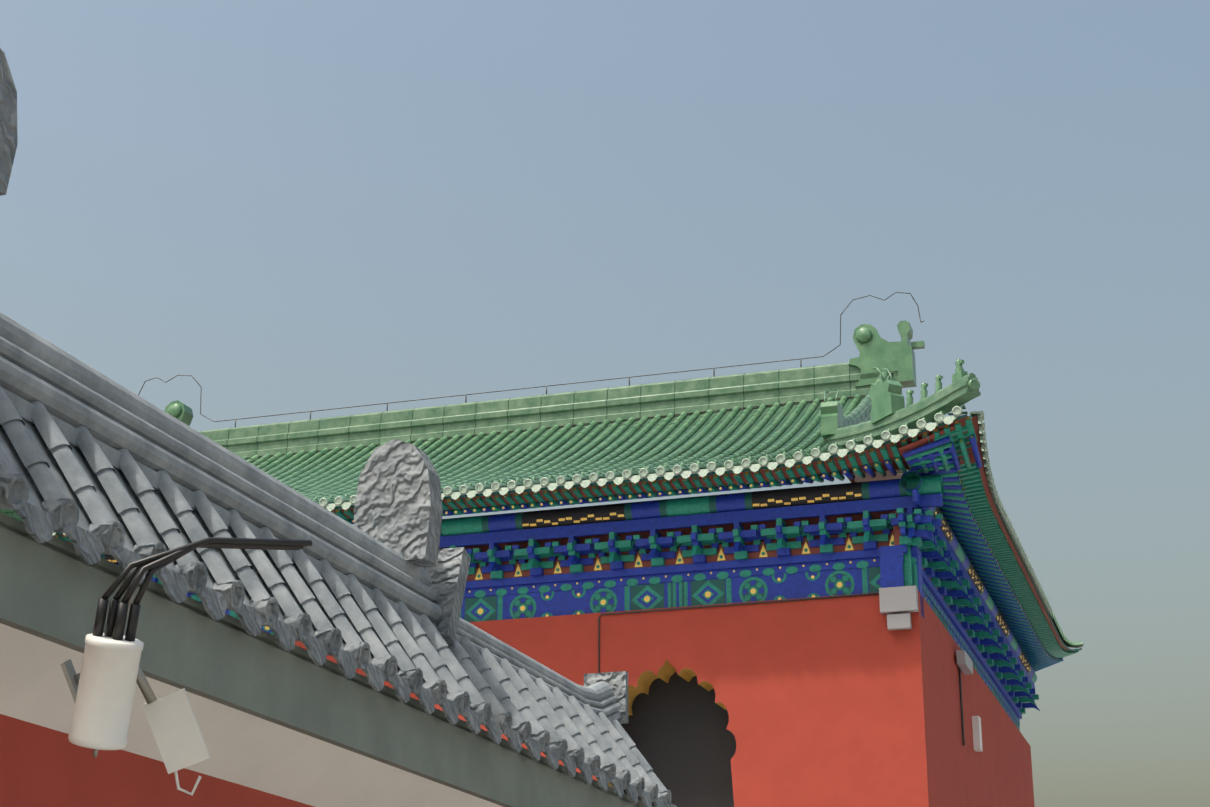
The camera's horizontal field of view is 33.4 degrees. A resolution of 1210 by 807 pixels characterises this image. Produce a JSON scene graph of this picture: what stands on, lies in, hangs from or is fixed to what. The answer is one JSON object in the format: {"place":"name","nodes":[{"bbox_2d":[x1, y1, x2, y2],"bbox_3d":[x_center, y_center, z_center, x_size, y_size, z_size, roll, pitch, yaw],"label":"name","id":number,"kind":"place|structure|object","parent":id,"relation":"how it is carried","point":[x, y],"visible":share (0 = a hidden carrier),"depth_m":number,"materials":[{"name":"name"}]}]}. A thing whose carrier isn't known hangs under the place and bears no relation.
{"place":"outdoors","nodes":[
{"label":"outdoors","id":0,"kind":"place"},
{"bbox_2d":[0,0,1209,806],"label":"sky","id":1,"kind":"structure","parent":0,"point":[278,206],"materials":[{"name":"blue"}]},
{"bbox_2d":[295,585,1034,806],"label":"hall walls","id":2,"kind":"structure","parent":0,"point":[856,700],"depth_m":26.74,"materials":[{"name":"red paint"}]},
{"bbox_2d":[54,414,1081,730],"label":"eaves brackets","id":3,"kind":"object","parent":2,"relation":"on","point":[930,526],"visible":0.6,"depth_m":27.61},
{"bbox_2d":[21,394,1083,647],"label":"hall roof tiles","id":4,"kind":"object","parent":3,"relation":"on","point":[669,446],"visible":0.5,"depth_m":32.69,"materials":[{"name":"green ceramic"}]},
{"bbox_2d":[0,292,980,520],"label":"hall ridges","id":5,"kind":"object","parent":4,"relation":"on","point":[879,373],"visible":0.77,"depth_m":35.20,"materials":[{"name":"green ceramic"}]},
{"bbox_3d":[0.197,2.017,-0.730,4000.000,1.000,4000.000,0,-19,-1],"label":"ground","id":6,"kind":"structure","parent":0,"visible":0},
{"bbox_2d":[0,48,676,806],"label":"grey roof building","id":7,"kind":"structure","parent":6,"relation":"on","point":[94,464],"depth_m":7.23,"materials":[{"name":"grey clay tile"},{"name":"painted plaster"},{"name":"stone"}]},
{"bbox_2d":[61,537,311,795],"bbox_3d":[-1.223,0.716,5.720,0.645,0.712,0.488,14,-24,-36],"label":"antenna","id":8,"kind":"object","parent":7,"relation":"attached to","point":[102,684],"visible":1,"depth_m":5.46,"materials":[{"name":"white plastic"}]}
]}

